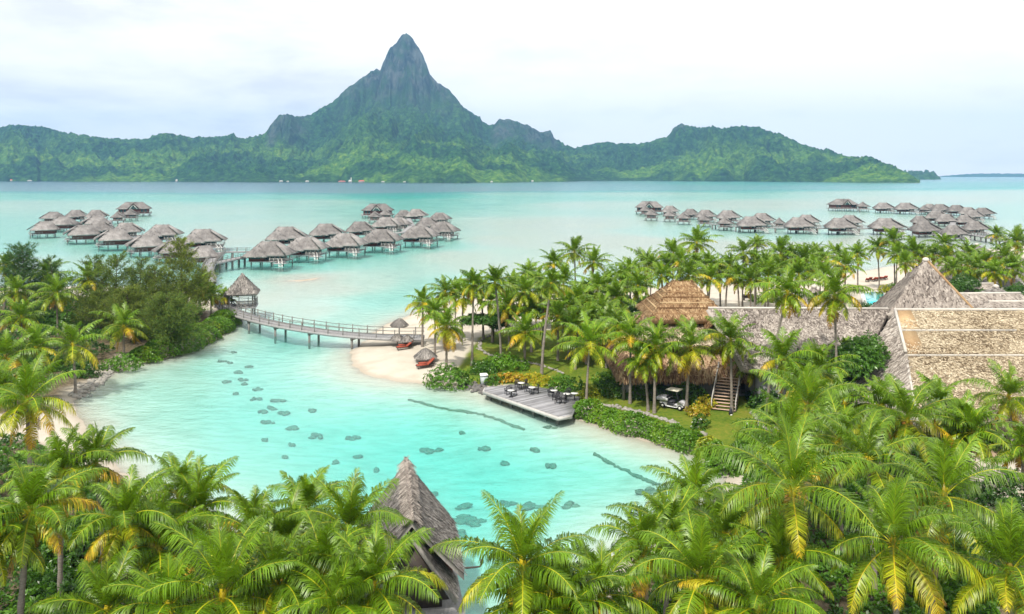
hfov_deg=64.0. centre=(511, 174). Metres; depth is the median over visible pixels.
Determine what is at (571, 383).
shrub
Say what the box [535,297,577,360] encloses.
coconut palm
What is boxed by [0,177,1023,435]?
water
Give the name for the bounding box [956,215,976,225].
overwater bungalow
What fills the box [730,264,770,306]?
coconut palm
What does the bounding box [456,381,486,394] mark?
rubble stones
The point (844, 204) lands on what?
overwater villa
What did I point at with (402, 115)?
mountain
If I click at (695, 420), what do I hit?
shrub
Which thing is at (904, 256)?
coconut palm
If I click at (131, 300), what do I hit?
ironwood tree
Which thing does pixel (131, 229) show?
overwater bungalow
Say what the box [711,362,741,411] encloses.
wooden stair
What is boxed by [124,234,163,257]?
overwater bungalow
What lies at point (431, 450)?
coral head
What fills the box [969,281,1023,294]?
broadleaf tree
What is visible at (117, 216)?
overwater pavilion
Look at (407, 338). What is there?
thatched umbrella
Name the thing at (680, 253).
coconut palm
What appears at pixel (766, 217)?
overwater bungalow
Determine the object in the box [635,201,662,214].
overwater villa
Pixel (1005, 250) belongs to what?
coconut palm
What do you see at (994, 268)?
coconut palm
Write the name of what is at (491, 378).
shrub
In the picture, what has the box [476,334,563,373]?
border stones
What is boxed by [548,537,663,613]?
coconut palm
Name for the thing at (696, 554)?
coconut palm
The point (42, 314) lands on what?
shrub
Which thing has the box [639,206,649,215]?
overwater pavilion
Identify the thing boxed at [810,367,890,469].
coconut palm
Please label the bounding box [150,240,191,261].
overwater bungalow
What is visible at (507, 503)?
coral head
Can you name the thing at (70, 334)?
coconut palm
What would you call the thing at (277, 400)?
coral head
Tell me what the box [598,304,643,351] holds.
coconut palm
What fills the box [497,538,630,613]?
coconut palm
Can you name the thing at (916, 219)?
overwater bungalow
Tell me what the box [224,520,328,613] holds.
coconut palm
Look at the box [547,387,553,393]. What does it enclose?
rattan armchair
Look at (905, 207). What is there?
overwater bungalow
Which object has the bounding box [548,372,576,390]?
shrub
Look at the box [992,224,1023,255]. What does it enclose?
coconut palm
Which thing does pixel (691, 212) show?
overwater bungalow
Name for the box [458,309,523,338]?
broadleaf tree
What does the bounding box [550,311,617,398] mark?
coconut palm
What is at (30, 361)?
shrub
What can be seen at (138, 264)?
ironwood tree
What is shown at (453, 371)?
shrub
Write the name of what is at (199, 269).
ironwood tree
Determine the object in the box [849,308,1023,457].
tan thatched hall
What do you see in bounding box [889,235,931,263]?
coconut palm
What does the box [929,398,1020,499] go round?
coconut palm
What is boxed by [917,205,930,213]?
overwater pavilion
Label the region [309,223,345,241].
overwater bungalow
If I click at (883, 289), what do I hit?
shrub
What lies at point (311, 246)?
overwater bungalow
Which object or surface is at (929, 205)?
overwater bungalow
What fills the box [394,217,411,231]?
overwater bungalow
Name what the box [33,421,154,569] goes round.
coconut palm
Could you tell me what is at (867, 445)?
coconut palm
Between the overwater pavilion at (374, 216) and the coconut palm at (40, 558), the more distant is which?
the overwater pavilion at (374, 216)
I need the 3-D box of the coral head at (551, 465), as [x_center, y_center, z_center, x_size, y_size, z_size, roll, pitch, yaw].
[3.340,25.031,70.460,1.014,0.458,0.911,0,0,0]
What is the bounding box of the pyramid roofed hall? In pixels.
[868,257,973,312]
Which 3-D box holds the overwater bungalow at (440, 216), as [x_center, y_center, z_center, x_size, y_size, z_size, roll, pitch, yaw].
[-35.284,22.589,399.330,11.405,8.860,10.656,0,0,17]
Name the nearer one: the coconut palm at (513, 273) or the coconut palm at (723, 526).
the coconut palm at (723, 526)
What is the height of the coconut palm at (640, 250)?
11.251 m
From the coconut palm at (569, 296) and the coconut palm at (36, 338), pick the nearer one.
the coconut palm at (36, 338)
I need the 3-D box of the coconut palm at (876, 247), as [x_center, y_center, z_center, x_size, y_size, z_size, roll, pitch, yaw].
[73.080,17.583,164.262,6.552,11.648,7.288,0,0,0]
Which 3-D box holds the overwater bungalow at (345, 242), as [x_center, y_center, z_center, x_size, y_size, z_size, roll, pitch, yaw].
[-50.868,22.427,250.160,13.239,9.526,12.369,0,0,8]
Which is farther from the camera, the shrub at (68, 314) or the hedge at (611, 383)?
the shrub at (68, 314)
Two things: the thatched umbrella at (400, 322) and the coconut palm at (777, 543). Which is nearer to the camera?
the coconut palm at (777, 543)
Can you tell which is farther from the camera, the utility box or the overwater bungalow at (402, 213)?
the overwater bungalow at (402, 213)
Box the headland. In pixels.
[904,169,940,178]
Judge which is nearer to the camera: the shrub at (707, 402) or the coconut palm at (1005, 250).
the shrub at (707, 402)
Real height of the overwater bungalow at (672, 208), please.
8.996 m
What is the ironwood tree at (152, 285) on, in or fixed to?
on the ground
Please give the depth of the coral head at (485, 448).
75.32 m
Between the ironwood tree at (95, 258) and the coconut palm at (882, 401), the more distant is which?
the ironwood tree at (95, 258)
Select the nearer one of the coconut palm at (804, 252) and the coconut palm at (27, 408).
the coconut palm at (27, 408)
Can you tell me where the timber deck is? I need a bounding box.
[483,384,579,425]
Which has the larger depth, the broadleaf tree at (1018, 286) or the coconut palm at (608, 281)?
the broadleaf tree at (1018, 286)
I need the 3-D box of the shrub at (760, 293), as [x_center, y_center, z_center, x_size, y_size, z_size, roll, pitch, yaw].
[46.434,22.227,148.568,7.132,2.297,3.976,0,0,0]
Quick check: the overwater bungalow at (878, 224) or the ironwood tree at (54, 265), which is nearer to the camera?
the ironwood tree at (54, 265)
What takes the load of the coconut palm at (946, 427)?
on the ground
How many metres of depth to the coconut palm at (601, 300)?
103.03 m
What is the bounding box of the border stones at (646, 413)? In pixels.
[597,403,679,423]
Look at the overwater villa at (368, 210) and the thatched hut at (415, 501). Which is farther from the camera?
the overwater villa at (368, 210)
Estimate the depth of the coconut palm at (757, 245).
145.43 m
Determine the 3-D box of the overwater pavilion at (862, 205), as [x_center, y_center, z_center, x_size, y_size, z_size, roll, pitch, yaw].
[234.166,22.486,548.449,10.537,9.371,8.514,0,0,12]
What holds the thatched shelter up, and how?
in the water
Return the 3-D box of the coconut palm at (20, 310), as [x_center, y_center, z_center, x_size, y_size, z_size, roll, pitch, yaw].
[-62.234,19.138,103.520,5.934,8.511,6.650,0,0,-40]
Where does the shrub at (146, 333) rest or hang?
on the ground
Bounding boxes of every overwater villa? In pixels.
[116,202,151,216]
[360,203,393,216]
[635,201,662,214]
[826,198,857,210]
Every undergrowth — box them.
[0,295,204,390]
[0,432,322,613]
[552,294,631,340]
[606,416,1023,613]
[742,390,849,418]
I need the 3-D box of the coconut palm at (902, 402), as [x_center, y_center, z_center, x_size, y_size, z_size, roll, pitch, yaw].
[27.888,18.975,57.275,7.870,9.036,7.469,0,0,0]
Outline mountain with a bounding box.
[0,33,919,182]
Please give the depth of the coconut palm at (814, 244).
148.95 m
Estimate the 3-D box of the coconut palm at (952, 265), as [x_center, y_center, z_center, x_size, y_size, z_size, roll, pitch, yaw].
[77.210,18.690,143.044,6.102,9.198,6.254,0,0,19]
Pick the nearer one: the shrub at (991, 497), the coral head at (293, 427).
the shrub at (991, 497)
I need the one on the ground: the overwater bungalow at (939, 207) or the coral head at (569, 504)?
the coral head at (569, 504)
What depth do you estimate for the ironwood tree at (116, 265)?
122.49 m
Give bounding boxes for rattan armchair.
[533,384,538,393]
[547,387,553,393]
[554,394,560,403]
[560,393,566,403]
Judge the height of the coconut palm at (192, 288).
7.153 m
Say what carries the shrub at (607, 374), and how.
on the ground
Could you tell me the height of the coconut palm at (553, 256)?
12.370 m
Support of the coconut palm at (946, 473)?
on the ground
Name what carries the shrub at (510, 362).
on the ground
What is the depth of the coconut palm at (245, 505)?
38.51 m
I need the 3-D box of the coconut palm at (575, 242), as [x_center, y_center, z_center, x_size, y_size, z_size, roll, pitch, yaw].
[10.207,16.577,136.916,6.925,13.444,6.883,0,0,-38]
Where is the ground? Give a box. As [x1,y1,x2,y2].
[0,184,1023,613]
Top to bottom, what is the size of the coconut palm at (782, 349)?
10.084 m
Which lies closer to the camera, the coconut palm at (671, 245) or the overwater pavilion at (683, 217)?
the coconut palm at (671, 245)
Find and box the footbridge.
[214,296,424,348]
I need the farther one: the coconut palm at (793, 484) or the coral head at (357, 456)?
the coral head at (357, 456)
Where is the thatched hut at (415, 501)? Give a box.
[361,456,483,613]
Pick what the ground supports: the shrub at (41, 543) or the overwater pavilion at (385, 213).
the shrub at (41, 543)
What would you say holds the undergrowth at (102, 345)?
on the ground
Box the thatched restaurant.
[598,279,751,400]
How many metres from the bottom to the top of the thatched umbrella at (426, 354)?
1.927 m
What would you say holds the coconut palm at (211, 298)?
on the ground
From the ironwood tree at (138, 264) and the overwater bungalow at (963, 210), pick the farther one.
the overwater bungalow at (963, 210)
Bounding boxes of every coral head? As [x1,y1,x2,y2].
[233,370,242,373]
[238,378,248,381]
[250,397,262,400]
[252,387,262,390]
[257,409,267,413]
[260,420,274,423]
[267,405,277,409]
[270,399,286,401]
[277,411,290,415]
[285,425,298,429]
[308,408,316,412]
[308,432,322,438]
[345,435,360,440]
[352,454,362,458]
[419,448,429,453]
[426,447,443,453]
[453,514,476,524]
[455,502,472,509]
[457,529,466,536]
[466,518,486,526]
[477,445,490,450]
[499,500,517,506]
[500,460,509,465]
[516,501,545,510]
[530,447,539,452]
[542,425,557,428]
[545,463,556,468]
[561,500,579,508]
[635,486,659,494]
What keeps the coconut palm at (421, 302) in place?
on the ground
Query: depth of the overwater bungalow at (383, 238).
263.74 m
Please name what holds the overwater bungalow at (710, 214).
on the water
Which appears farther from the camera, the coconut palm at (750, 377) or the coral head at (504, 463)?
the coconut palm at (750, 377)
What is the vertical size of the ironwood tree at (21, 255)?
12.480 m
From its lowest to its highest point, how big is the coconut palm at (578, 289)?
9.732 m
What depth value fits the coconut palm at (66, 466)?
42.89 m
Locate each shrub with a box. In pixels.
[0,354,44,381]
[1,564,95,613]
[2,504,94,568]
[6,304,64,329]
[28,512,142,584]
[30,350,76,371]
[46,305,89,328]
[64,359,105,378]
[67,509,136,566]
[97,541,208,578]
[100,352,143,371]
[129,315,158,339]
[422,362,473,391]
[467,360,500,374]
[476,370,508,385]
[477,352,529,373]
[494,372,518,384]
[507,372,528,382]
[516,370,547,383]
[532,373,555,386]
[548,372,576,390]
[558,376,590,394]
[575,385,602,398]
[588,370,615,387]
[683,403,710,417]
[689,413,711,430]
[695,394,717,410]
[701,453,745,478]
[706,443,749,474]
[745,386,780,412]
[749,291,781,302]
[876,284,891,293]
[899,554,1003,613]
[931,422,1001,459]
[941,510,1023,566]
[948,468,1023,524]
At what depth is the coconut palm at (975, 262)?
140.18 m
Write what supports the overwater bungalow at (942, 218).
on the water
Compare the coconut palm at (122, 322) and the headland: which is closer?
the coconut palm at (122, 322)
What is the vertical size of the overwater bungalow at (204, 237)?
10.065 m
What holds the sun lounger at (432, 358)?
on the ground
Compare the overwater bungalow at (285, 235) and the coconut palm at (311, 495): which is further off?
the overwater bungalow at (285, 235)
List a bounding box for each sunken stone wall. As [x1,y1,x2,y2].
[408,399,524,430]
[593,452,660,484]
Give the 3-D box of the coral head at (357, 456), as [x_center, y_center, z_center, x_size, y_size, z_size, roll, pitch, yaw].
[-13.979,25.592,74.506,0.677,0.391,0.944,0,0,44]
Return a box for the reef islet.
[939,173,1023,176]
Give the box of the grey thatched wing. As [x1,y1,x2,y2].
[706,307,888,400]
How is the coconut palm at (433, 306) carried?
on the ground
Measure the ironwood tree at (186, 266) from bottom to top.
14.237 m
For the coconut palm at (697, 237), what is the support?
on the ground
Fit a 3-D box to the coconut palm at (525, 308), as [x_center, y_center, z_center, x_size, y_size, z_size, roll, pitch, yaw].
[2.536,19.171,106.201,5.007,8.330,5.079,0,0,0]
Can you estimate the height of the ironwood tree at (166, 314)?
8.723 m
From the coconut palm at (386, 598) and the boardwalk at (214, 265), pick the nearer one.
the coconut palm at (386, 598)
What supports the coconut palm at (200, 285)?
on the ground
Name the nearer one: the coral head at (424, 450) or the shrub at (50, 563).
the shrub at (50, 563)
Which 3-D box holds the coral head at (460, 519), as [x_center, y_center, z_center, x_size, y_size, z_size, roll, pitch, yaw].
[-3.552,25.549,60.658,1.601,0.427,1.917,0,0,45]
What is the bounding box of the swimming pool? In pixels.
[860,291,885,304]
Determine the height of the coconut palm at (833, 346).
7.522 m
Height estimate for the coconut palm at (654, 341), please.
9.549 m
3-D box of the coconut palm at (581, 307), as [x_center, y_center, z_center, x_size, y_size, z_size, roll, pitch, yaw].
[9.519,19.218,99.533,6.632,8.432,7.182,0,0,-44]
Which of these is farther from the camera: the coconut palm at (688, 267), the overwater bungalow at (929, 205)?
the overwater bungalow at (929, 205)
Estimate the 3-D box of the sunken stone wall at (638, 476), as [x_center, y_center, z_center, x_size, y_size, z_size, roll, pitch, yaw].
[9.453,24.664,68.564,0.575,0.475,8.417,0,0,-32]
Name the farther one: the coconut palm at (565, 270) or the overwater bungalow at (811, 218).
the overwater bungalow at (811, 218)
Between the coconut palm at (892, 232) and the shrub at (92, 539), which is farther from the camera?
the coconut palm at (892, 232)
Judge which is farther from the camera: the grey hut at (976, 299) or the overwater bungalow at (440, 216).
the overwater bungalow at (440, 216)
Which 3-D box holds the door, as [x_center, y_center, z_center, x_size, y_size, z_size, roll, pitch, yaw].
[-4.480,22.500,43.644,1.500,1.500,0.100,0,0,-9]
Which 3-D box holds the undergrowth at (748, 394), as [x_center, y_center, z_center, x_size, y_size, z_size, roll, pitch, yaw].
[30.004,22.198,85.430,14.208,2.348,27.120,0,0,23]
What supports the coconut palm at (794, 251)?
on the ground
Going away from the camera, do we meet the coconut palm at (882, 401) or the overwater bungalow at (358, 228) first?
the coconut palm at (882, 401)
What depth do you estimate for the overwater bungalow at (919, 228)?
317.60 m
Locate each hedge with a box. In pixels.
[129,308,241,363]
[572,398,703,454]
[596,377,709,406]
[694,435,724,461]
[734,424,774,471]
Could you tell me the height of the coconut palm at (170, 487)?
9.486 m
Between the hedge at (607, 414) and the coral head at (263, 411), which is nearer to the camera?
the hedge at (607, 414)
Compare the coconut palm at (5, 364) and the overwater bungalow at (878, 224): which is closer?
the coconut palm at (5, 364)
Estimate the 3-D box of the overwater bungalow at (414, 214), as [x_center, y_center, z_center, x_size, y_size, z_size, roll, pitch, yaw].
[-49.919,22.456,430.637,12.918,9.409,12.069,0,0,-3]
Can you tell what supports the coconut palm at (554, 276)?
on the ground
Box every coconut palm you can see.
[0,250,20,315]
[0,274,39,330]
[0,292,49,339]
[0,328,45,411]
[0,350,86,480]
[0,352,35,412]
[0,422,123,612]
[0,456,107,613]
[0,497,60,587]
[11,321,64,402]
[25,533,163,613]
[26,258,69,310]
[27,273,87,336]
[33,319,115,392]
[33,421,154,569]
[44,464,180,603]
[58,260,108,325]
[88,302,150,355]
[102,490,219,609]
[102,539,219,613]
[130,451,233,610]
[134,514,298,613]
[150,454,249,593]
[175,277,201,302]
[185,272,213,317]
[194,283,226,314]
[194,485,300,598]
[214,286,238,307]
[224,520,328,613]
[235,481,326,585]
[258,508,386,613]
[261,465,356,613]
[270,524,397,613]
[284,467,413,579]
[301,519,447,613]
[403,284,447,346]
[412,295,456,353]
[416,302,471,369]
[427,274,465,312]
[429,490,599,613]
[440,275,469,325]
[449,278,482,341]
[452,267,489,365]
[467,279,498,338]
[467,553,597,613]
[473,263,520,357]
[474,288,509,341]
[482,285,524,348]
[496,309,552,360]
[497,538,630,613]
[500,268,533,331]
[503,274,546,351]
[514,257,543,278]
[515,291,545,351]
[517,278,565,349]
[520,265,547,330]
[530,263,575,376]
[535,248,570,317]
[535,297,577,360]
[537,286,591,359]
[544,262,582,340]
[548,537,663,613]
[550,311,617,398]
[551,306,592,369]
[554,235,597,279]
[555,280,596,350]
[562,296,611,363]
[567,277,605,339]
[570,244,613,301]
[574,269,614,344]
[581,300,627,367]
[582,292,628,333]
[584,501,695,612]
[586,268,624,296]
[592,277,643,313]
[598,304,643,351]
[600,307,661,403]
[605,262,639,295]
[606,483,725,613]
[608,255,654,298]
[614,265,658,299]
[615,317,691,413]
[617,337,664,410]
[623,246,664,295]
[627,508,787,613]
[639,251,664,294]
[639,452,754,572]
[643,260,678,287]
[651,251,677,283]
[655,315,722,411]
[656,237,690,279]
[664,245,698,279]
[668,256,714,289]
[670,478,785,584]
[676,223,722,283]
[677,544,826,613]
[682,250,715,281]
[690,407,882,581]
[694,261,729,297]
[695,249,729,295]
[695,308,761,412]
[701,254,734,306]
[715,252,746,306]
[718,261,752,306]
[725,237,761,306]
[727,348,761,393]
[728,388,852,542]
[728,507,849,613]
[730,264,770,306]
[740,249,775,306]
[746,233,771,304]
[746,265,816,410]
[746,326,825,405]
[749,248,780,306]
[749,256,788,306]
[749,355,867,521]
[757,235,801,304]
[763,252,792,297]
[763,361,832,414]
[777,338,862,400]
[780,241,813,306]
[780,256,823,298]
[781,241,828,286]
[795,388,897,551]
[797,241,831,261]
[803,255,829,284]
[803,267,876,376]
[804,257,853,290]
[805,243,845,290]
[805,473,992,613]
[806,407,933,601]
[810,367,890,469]
[818,336,850,381]
[822,241,854,293]
[829,246,868,304]
[840,373,913,476]
[841,239,875,293]
[855,373,964,481]
[862,432,1023,613]
[863,234,890,288]
[877,240,913,283]
[879,226,911,282]
[886,249,920,275]
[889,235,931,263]
[906,371,974,447]
[911,242,930,264]
[917,242,949,265]
[920,496,1023,613]
[925,231,964,278]
[927,389,1013,495]
[928,242,964,279]
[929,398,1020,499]
[936,256,969,277]
[946,253,974,273]
[950,237,981,265]
[951,250,1005,281]
[959,358,1023,461]
[968,245,1001,270]
[971,254,1016,287]
[982,420,1023,490]
[985,224,1008,250]
[985,239,1023,267]
[987,252,1023,285]
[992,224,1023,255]
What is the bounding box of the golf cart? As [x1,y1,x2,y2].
[657,387,684,410]
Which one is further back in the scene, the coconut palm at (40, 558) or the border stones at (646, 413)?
the border stones at (646, 413)
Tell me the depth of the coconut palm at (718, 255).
139.99 m
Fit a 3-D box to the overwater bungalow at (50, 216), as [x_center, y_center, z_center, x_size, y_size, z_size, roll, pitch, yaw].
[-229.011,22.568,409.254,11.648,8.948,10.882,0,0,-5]
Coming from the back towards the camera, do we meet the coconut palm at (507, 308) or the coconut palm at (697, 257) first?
the coconut palm at (697, 257)
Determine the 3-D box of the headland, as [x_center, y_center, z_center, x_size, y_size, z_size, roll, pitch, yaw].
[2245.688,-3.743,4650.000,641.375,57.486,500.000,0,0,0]
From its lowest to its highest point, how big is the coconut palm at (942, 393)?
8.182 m
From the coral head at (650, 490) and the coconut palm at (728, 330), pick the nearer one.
the coral head at (650, 490)
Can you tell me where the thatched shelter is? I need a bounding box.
[223,273,260,316]
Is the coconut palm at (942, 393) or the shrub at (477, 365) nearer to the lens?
the coconut palm at (942, 393)
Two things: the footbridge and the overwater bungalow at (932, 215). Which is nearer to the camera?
the footbridge
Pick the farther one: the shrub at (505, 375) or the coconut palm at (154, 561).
the shrub at (505, 375)
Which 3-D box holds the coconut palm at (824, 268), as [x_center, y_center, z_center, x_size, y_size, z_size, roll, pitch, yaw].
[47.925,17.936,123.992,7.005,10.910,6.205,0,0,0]
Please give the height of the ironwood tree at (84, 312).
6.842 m
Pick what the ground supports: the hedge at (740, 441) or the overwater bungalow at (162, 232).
the hedge at (740, 441)
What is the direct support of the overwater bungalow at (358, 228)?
on the water
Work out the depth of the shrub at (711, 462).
65.40 m
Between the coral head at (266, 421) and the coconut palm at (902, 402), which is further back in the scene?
the coral head at (266, 421)
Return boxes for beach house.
[906,263,971,279]
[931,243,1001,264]
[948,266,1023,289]
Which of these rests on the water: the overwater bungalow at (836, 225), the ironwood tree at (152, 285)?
the overwater bungalow at (836, 225)
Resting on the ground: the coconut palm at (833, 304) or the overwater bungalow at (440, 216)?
the coconut palm at (833, 304)
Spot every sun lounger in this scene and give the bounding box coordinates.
[396,342,410,348]
[415,359,432,368]
[418,357,434,364]
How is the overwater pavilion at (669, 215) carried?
in the water
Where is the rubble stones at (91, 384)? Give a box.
[68,367,119,398]
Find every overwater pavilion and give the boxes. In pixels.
[109,211,125,223]
[123,208,140,220]
[368,211,382,221]
[379,209,393,217]
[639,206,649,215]
[644,209,658,220]
[663,210,676,221]
[676,212,692,223]
[697,214,713,226]
[717,216,732,230]
[773,217,784,226]
[856,202,870,210]
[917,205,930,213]
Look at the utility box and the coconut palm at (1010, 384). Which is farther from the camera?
the utility box
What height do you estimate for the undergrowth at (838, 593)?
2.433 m
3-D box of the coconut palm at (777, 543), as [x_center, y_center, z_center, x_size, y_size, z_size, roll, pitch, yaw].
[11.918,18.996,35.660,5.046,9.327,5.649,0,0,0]
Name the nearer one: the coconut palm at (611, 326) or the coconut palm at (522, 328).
the coconut palm at (611, 326)
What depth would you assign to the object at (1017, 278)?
143.77 m
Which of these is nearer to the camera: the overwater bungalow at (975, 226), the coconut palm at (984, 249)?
the coconut palm at (984, 249)
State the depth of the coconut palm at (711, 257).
135.13 m
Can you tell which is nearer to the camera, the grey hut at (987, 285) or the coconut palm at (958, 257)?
the grey hut at (987, 285)
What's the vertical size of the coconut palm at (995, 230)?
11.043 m
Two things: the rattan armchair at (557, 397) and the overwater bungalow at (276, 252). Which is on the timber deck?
the rattan armchair at (557, 397)
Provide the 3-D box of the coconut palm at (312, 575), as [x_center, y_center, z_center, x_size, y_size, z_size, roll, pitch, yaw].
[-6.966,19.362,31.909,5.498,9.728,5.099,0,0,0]
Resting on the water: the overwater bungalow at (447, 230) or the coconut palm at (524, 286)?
the overwater bungalow at (447, 230)
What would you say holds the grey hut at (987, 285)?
on the ground
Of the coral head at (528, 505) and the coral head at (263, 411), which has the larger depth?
the coral head at (263, 411)
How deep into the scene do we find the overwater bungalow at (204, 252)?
219.13 m
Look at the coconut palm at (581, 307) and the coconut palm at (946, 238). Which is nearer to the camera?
the coconut palm at (581, 307)
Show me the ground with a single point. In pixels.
(376, 380)
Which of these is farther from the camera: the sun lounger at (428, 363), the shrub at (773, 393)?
the sun lounger at (428, 363)
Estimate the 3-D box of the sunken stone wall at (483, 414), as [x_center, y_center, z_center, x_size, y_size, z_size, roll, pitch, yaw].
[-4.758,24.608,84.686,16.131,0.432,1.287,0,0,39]
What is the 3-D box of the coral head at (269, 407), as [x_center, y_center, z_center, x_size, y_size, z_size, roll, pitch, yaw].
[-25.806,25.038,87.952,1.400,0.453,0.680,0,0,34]
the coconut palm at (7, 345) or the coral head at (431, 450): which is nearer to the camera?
the coral head at (431, 450)
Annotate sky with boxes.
[0,0,1023,175]
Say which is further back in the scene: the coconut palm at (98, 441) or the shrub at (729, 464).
the shrub at (729, 464)
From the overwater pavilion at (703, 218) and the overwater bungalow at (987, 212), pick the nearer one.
the overwater pavilion at (703, 218)
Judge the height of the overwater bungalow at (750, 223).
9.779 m
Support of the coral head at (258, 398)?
on the ground
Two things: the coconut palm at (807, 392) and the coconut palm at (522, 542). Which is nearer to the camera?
the coconut palm at (522, 542)
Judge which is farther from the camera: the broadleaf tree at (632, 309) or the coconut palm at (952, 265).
the coconut palm at (952, 265)
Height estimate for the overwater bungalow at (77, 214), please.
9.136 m
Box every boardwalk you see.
[202,248,225,283]
[207,252,245,271]
[217,247,251,257]
[287,218,414,258]
[707,221,1010,243]
[859,209,955,224]
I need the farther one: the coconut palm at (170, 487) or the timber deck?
the timber deck
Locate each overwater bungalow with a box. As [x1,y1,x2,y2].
[27,221,60,238]
[39,211,65,220]
[51,216,81,232]
[63,224,100,244]
[65,209,86,221]
[80,215,111,224]
[84,209,109,218]
[91,221,114,232]
[92,228,133,251]
[114,222,145,237]
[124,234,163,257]
[143,224,184,240]
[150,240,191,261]
[184,245,218,265]
[185,228,227,251]
[241,240,297,270]
[264,226,308,244]
[287,236,330,261]
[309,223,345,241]
[326,232,368,258]
[346,221,376,236]
[362,228,404,253]
[372,217,403,231]
[394,210,408,218]
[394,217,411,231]
[401,225,440,247]
[405,209,428,220]
[415,217,436,227]
[430,221,460,240]
[431,212,452,222]
[661,205,679,215]
[684,208,697,217]
[695,210,717,222]
[715,210,742,222]
[736,216,769,232]
[754,212,776,226]
[783,217,817,234]
[800,214,821,227]
[823,218,860,234]
[842,215,865,227]
[868,218,907,235]
[872,202,895,212]
[893,202,920,213]
[907,221,941,236]
[910,215,931,224]
[925,204,933,210]
[925,210,945,222]
[929,204,948,212]
[935,213,957,225]
[937,225,974,241]
[945,205,962,214]
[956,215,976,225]
[957,207,975,214]
[962,220,991,234]
[964,210,985,220]
[976,207,996,218]
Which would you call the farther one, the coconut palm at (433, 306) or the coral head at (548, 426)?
the coconut palm at (433, 306)
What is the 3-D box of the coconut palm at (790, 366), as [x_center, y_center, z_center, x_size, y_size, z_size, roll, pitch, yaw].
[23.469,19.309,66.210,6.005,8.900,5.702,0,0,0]
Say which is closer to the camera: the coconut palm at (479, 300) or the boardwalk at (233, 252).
the coconut palm at (479, 300)
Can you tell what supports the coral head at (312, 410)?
on the ground
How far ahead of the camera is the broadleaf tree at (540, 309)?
122.11 m
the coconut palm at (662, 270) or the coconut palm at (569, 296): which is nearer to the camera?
the coconut palm at (569, 296)
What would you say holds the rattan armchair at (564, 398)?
on the timber deck
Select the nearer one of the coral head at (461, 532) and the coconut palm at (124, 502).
the coconut palm at (124, 502)
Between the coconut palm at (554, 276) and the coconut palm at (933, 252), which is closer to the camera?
the coconut palm at (554, 276)
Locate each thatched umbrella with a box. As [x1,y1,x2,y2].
[390,318,408,333]
[390,333,402,345]
[400,334,413,342]
[412,347,437,360]
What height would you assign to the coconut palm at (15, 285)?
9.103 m
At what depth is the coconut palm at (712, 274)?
128.57 m
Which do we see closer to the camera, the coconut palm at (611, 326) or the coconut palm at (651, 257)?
the coconut palm at (611, 326)
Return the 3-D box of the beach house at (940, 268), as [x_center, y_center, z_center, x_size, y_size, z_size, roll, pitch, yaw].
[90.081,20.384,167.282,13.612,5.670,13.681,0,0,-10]
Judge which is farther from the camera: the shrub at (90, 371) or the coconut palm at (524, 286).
the coconut palm at (524, 286)
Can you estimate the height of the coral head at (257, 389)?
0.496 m
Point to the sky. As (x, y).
(937, 86)
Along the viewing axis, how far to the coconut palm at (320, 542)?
33.36 m
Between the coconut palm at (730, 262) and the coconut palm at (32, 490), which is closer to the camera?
the coconut palm at (32, 490)
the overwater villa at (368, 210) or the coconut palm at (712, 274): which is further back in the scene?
the overwater villa at (368, 210)
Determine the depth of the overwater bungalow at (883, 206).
523.06 m
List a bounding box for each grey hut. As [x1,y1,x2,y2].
[799,284,826,306]
[959,292,1023,307]
[960,282,1001,291]
[981,284,1006,291]
[982,300,1023,307]
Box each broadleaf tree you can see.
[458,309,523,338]
[503,303,548,325]
[619,296,641,316]
[785,329,891,382]
[844,300,871,306]
[950,271,981,291]
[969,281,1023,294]
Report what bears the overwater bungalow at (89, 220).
on the water
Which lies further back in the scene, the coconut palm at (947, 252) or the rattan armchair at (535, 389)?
the coconut palm at (947, 252)
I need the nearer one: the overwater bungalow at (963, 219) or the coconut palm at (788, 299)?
the coconut palm at (788, 299)
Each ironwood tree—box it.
[0,240,60,306]
[26,254,77,310]
[58,253,125,319]
[63,289,120,329]
[76,249,143,303]
[94,283,162,342]
[119,263,190,332]
[120,291,220,351]
[122,255,155,303]
[140,236,221,305]
[193,266,215,312]
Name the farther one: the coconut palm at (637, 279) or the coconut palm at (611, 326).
the coconut palm at (637, 279)
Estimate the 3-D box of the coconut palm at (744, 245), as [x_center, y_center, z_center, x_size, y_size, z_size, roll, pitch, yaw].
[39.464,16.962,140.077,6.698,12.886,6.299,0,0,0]
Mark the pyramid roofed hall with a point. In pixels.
(925, 283)
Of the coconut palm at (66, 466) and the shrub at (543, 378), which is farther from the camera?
the shrub at (543, 378)
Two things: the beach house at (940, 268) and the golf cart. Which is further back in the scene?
the beach house at (940, 268)
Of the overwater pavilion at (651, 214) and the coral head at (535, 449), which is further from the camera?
the overwater pavilion at (651, 214)
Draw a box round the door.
[414,584,441,608]
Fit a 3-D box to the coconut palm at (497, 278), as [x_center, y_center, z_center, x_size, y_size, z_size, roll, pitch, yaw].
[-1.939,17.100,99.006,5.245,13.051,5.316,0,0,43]
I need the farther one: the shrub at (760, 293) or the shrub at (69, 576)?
the shrub at (760, 293)
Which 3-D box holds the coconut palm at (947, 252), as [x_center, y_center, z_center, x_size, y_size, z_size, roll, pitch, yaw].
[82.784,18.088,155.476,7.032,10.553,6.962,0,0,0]
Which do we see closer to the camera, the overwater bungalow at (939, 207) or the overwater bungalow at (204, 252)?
the overwater bungalow at (204, 252)
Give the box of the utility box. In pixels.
[479,373,488,384]
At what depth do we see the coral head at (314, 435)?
79.34 m
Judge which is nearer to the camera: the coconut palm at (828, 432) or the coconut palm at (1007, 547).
the coconut palm at (1007, 547)
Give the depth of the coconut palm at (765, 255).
136.90 m
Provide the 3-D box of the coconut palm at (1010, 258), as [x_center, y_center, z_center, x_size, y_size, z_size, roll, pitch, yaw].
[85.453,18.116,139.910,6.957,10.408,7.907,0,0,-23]

